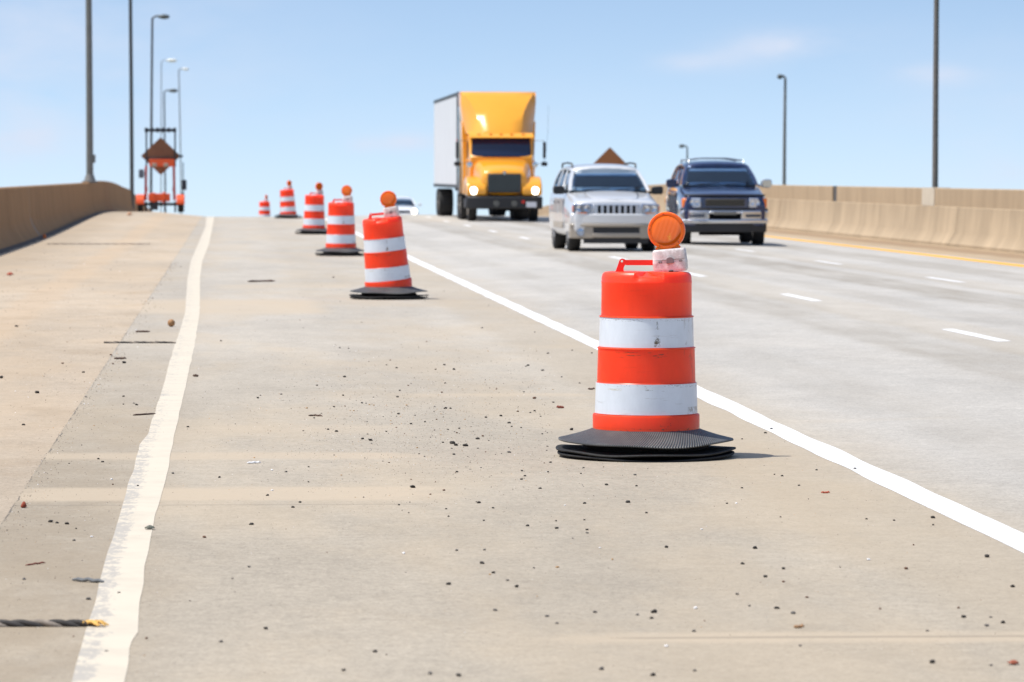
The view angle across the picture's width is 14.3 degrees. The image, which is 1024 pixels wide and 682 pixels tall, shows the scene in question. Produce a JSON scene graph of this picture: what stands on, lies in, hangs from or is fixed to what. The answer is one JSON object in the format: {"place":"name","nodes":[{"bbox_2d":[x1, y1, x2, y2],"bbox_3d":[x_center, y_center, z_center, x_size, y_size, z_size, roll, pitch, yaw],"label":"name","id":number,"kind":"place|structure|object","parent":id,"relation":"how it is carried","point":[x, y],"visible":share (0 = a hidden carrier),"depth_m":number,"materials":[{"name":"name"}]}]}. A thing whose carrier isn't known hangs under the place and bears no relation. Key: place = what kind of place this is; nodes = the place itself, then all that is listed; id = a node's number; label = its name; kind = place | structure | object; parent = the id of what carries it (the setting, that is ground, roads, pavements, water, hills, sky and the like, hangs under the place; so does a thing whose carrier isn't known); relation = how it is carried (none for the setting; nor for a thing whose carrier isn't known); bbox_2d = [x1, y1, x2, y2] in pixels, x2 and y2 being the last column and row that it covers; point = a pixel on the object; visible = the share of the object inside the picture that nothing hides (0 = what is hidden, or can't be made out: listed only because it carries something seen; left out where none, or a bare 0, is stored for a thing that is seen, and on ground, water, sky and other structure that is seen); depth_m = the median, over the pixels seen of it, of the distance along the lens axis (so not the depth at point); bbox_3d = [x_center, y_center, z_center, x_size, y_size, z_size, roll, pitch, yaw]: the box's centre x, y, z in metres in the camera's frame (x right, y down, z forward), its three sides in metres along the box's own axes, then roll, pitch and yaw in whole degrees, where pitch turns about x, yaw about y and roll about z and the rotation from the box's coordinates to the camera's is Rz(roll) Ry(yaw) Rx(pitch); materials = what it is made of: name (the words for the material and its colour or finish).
{"place":"outdoors","nodes":[
{"label":"outdoors","id":0,"kind":"place"},
{"bbox_2d":[48,243,112,243],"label":"joint seal","id":1,"kind":"object","parent":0,"point":[75,243],"visible":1,"depth_m":96.03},
{"bbox_2d":[82,0,97,182],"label":"lamp post","id":2,"kind":"object","parent":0,"point":[90,161],"visible":0.94,"depth_m":152.08,"materials":[{"name":"metal"}]},
{"bbox_2d":[0,212,202,523],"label":"shoulder","id":3,"kind":"object","parent":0,"point":[74,332],"visible":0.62,"depth_m":48.70},
{"bbox_2d":[0,210,118,253],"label":"dirt ridge","id":4,"kind":"structure","parent":3,"relation":"on","point":[28,242],"depth_m":108.88,"materials":[{"name":"brown soil"}]},
{"bbox_2d":[0,181,149,248],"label":"concrete barrier","id":5,"kind":"object","parent":3,"relation":"on","point":[29,212],"visible":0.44,"depth_m":117.08,"materials":[{"name":"grey concrete"}]},
{"bbox_2d":[129,0,133,209],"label":"lamp post","id":6,"kind":"object","parent":3,"relation":"on","point":[131,103],"visible":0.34,"depth_m":214.93,"materials":[{"name":"grey metal"}]},
{"bbox_2d":[150,14,169,211],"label":"lamp post","id":7,"kind":"object","parent":3,"relation":"on","point":[164,16],"visible":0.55,"depth_m":256.83,"materials":[{"name":"grey metal"}]},
{"bbox_2d":[136,128,186,211],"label":"arrow board trailer","id":8,"kind":"object","parent":3,"relation":"on","point":[160,156],"visible":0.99,"depth_m":171.33,"materials":[{"name":"orange paint"}]},
{"bbox_2d":[161,59,176,211],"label":"lamp post","id":9,"kind":"object","parent":3,"relation":"on","point":[171,60],"visible":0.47,"depth_m":368.45,"materials":[{"name":"metal"}]},
{"bbox_2d":[163,89,177,212],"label":"lamp post","id":10,"kind":"object","parent":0,"point":[173,90],"visible":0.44,"depth_m":328.63,"materials":[{"name":"grey metal"}]},
{"bbox_2d":[168,319,174,326],"bbox_3d":[-3.690,-0.196,44.185,0.080,0.080,0.084,17,-39,-4],"label":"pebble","id":11,"kind":"object","parent":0,"point":[171,322],"visible":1,"depth_m":44.16,"materials":[{"name":"brown stone"}]},
{"bbox_2d":[178,68,188,213],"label":"lamp post","id":12,"kind":"object","parent":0,"point":[181,192],"visible":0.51,"depth_m":378.56,"materials":[{"name":"metal"}]},
{"bbox_2d":[0,215,1023,681],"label":"road","id":13,"kind":"structure","parent":0,"point":[866,357],"depth_m":21.81,"materials":[{"name":"concrete"}]},
{"bbox_2d":[0,619,108,626],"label":"frayed rope","id":14,"kind":"object","parent":13,"relation":"on","point":[46,623],"visible":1,"depth_m":14.87,"materials":[{"name":"black fabric"}]},
{"bbox_2d":[72,577,103,582],"bbox_3d":[-1.714,0.967,16.502,0.158,0.022,0.018,0,1,29],"label":"plastic strip","id":15,"kind":"object","parent":13,"relation":"on","point":[87,579],"visible":1,"depth_m":16.50,"materials":[{"name":"grey plastic"}]},
{"bbox_2d":[104,341,175,342],"bbox_3d":[-3.635,0.017,39.859,0.704,0.029,0.041,0,1,-3],"label":"joint seal","id":16,"kind":"object","parent":13,"relation":"on","point":[139,342],"visible":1,"depth_m":39.85,"materials":[{"name":"black rubber"}]},
{"bbox_2d":[72,217,213,681],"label":"white edge line","id":17,"kind":"object","parent":13,"relation":"on","point":[124,566],"visible":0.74,"depth_m":19.04,"materials":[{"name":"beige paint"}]},
{"bbox_2d":[133,413,155,414],"bbox_3d":[-2.521,0.502,27.977,0.013,0.015,0.227,0,1,36],"label":"twig","id":18,"kind":"object","parent":13,"relation":"on","point":[145,414],"visible":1,"depth_m":27.98,"materials":[{"name":"brown wood"}]},
{"bbox_2d":[248,280,274,281],"bbox_3d":[-3.888,-0.923,62.712,0.519,0.041,0.142,-1,1,-40],"label":"twig","id":19,"kind":"object","parent":13,"relation":"on","point":[261,280],"visible":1,"depth_m":62.79,"materials":[{"name":"brown"}]},
{"bbox_2d":[259,195,270,216],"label":"traffic drum","id":20,"kind":"object","parent":13,"relation":"on","point":[264,209],"visible":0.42,"depth_m":204.34,"materials":[{"name":"orange plastic"}]},
{"bbox_2d":[275,180,301,218],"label":"traffic drum","id":21,"kind":"object","parent":13,"relation":"on","point":[287,205],"visible":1,"depth_m":153.49,"materials":[{"name":"orange plastic"}]},
{"bbox_2d":[295,182,326,233],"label":"traffic drum","id":22,"kind":"object","parent":13,"relation":"on","point":[314,218],"visible":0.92,"depth_m":112.69,"materials":[{"name":"orange plastic"}]},
{"bbox_2d":[315,185,363,255],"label":"traffic drum","id":23,"kind":"object","parent":13,"relation":"on","point":[340,237],"visible":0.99,"depth_m":82.80,"materials":[{"name":"orange plastic"}]},
{"bbox_2d":[349,191,427,299],"bbox_3d":[-1.639,-1.281,54.298,1.060,1.436,1.059,0,2,-1],"label":"traffic drum","id":24,"kind":"object","parent":13,"relation":"on","point":[387,273],"visible":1,"depth_m":54.04,"materials":[{"name":"orange plastic"}]},
{"bbox_2d":[380,196,421,214],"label":"saloon car","id":25,"kind":"object","parent":13,"relation":"on","point":[406,205],"visible":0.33,"depth_m":212.30,"materials":[{"name":"white paint"}]},
{"bbox_2d":[433,92,548,220],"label":"lorry","id":26,"kind":"object","parent":13,"relation":"on","point":[484,145],"visible":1,"depth_m":138.35,"materials":[{"name":"yellow paint"}]},
{"bbox_2d":[2,242,995,681],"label":"grit","id":27,"kind":"object","parent":13,"relation":"on","point":[326,440],"visible":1,"depth_m":25.53,"materials":[{"name":"stone"}]},
{"bbox_2d":[549,162,662,250],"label":"four wheel drive","id":28,"kind":"structure","parent":13,"relation":"on","point":[602,203],"depth_m":83.33,"materials":[{"name":"silver metal"}]},
{"bbox_2d":[553,198,557,226],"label":"door","id":29,"kind":"structure","parent":28,"relation":"in","point":[555,220],"depth_m":85.45,"materials":[{"name":"silver metal"}]},
{"bbox_2d":[555,171,562,185],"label":"side window","id":30,"kind":"structure","parent":28,"relation":"in","point":[556,184],"depth_m":86.50,"materials":[{"name":"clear glass"}]},
{"bbox_2d":[557,198,562,227],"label":"door","id":31,"kind":"structure","parent":28,"relation":"in","point":[560,200],"depth_m":84.50,"materials":[{"name":"silver metal"}]},
{"bbox_2d":[559,171,566,185],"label":"side window","id":32,"kind":"structure","parent":28,"relation":"in","point":[564,173],"depth_m":85.67,"materials":[{"name":"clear glass"}]},
{"bbox_2d":[564,171,570,189],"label":"side window","id":33,"kind":"structure","parent":28,"relation":"in","point":[568,175],"depth_m":84.73,"materials":[{"name":"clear glass"}]},
{"bbox_2d":[556,212,735,461],"bbox_3d":[0.787,-0.041,23.943,1.060,1.436,1.059,0,2,-4],"label":"traffic drum","id":34,"kind":"object","parent":13,"relation":"on","point":[646,398],"visible":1,"depth_m":23.70,"materials":[{"name":"orange plastic"}]},
{"bbox_2d":[325,218,1023,552],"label":"white lane line","id":35,"kind":"object","parent":13,"relation":"on","point":[992,528],"visible":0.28,"depth_m":23.87,"materials":[{"name":"paint"}]},
{"bbox_2d":[666,158,771,244],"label":"four wheel drive","id":36,"kind":"structure","parent":13,"relation":"on","point":[712,197],"depth_m":93.42,"materials":[{"name":"blue paint"}]},
{"bbox_2d":[669,192,671,211],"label":"door","id":37,"kind":"structure","parent":36,"relation":"in","point":[670,193],"depth_m":96.05,"materials":[{"name":"blue paint"}]},
{"bbox_2d":[671,192,675,213],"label":"door","id":38,"kind":"structure","parent":36,"relation":"in","point":[673,196],"depth_m":94.99,"materials":[{"name":"blue paint"}]},
{"bbox_2d":[678,167,683,183],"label":"side window","id":39,"kind":"structure","parent":36,"relation":"in","point":[679,182],"depth_m":95.35,"materials":[{"name":"grey glass"}]},
{"bbox_2d":[782,294,820,300],"bbox_3d":[3.677,-0.556,51.977,0.138,0.094,3.050,0,1,-4],"label":"lane marking","id":40,"kind":"object","parent":13,"relation":"on","point":[801,297],"visible":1,"depth_m":51.89,"materials":[{"name":"white paint"}]},
{"bbox_2d":[764,235,1023,266],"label":"yellow edge line","id":41,"kind":"object","parent":13,"relation":"on","point":[1002,263],"visible":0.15,"depth_m":87.72,"materials":[{"name":"paint"}]},
{"bbox_2d":[927,277,960,281],"bbox_3d":[6.634,-0.941,62.550,0.140,0.094,3.050,0,1,-4],"label":"lane marking","id":42,"kind":"object","parent":13,"relation":"on","point":[943,279],"visible":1,"depth_m":62.62,"materials":[{"name":"white paint"}]},
{"bbox_2d":[943,329,1008,340],"bbox_3d":[4.518,-0.060,39.821,0.142,0.094,3.050,0,1,-4],"label":"lane marking","id":43,"kind":"object","parent":13,"relation":"on","point":[976,335],"visible":1,"depth_m":39.68,"materials":[{"name":"white paint"}]},
{"bbox_2d":[1007,660,1018,663],"bbox_3d":[1.693,1.084,13.783,0.040,0.016,0.036,0,1,-4],"label":"chip","id":44,"kind":"object","parent":13,"relation":"on","point":[1013,662],"visible":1,"depth_m":13.77,"materials":[{"name":"brown plastic"}]},
{"bbox_2d":[0,0,1023,216],"label":"sky","id":45,"kind":"structure","parent":0,"point":[335,94],"materials":[{"name":"blue"}]},
{"bbox_2d":[679,144,687,161],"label":"lamp post","id":46,"kind":"object","parent":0,"point":[681,146],"visible":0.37,"depth_m":301.42,"materials":[{"name":"metal"}]},
{"bbox_2d":[765,228,1023,263],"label":"shoulder","id":47,"kind":"object","parent":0,"point":[972,253],"visible":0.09,"depth_m":96.93},
{"bbox_2d":[593,148,627,165],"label":"diamond sign","id":48,"kind":"object","parent":47,"relation":"on","point":[609,156],"visible":0.26,"depth_m":168.60,"materials":[{"name":"metal"}]},
{"bbox_2d":[538,184,1023,253],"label":"concrete barrier","id":49,"kind":"object","parent":47,"relation":"on","point":[986,219],"visible":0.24,"depth_m":105.41,"materials":[{"name":"beige concrete"}]},
{"bbox_2d":[777,74,786,184],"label":"lamp post","id":50,"kind":"object","parent":49,"relation":"on","point":[779,76],"visible":0.55,"depth_m":205.27,"materials":[{"name":"metal"}]},
{"bbox_2d":[932,0,938,186],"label":"lamp post","id":51,"kind":"object","parent":47,"relation":"on","point":[935,98],"visible":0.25,"depth_m":104.38,"materials":[{"name":"grey metal"}]}
]}

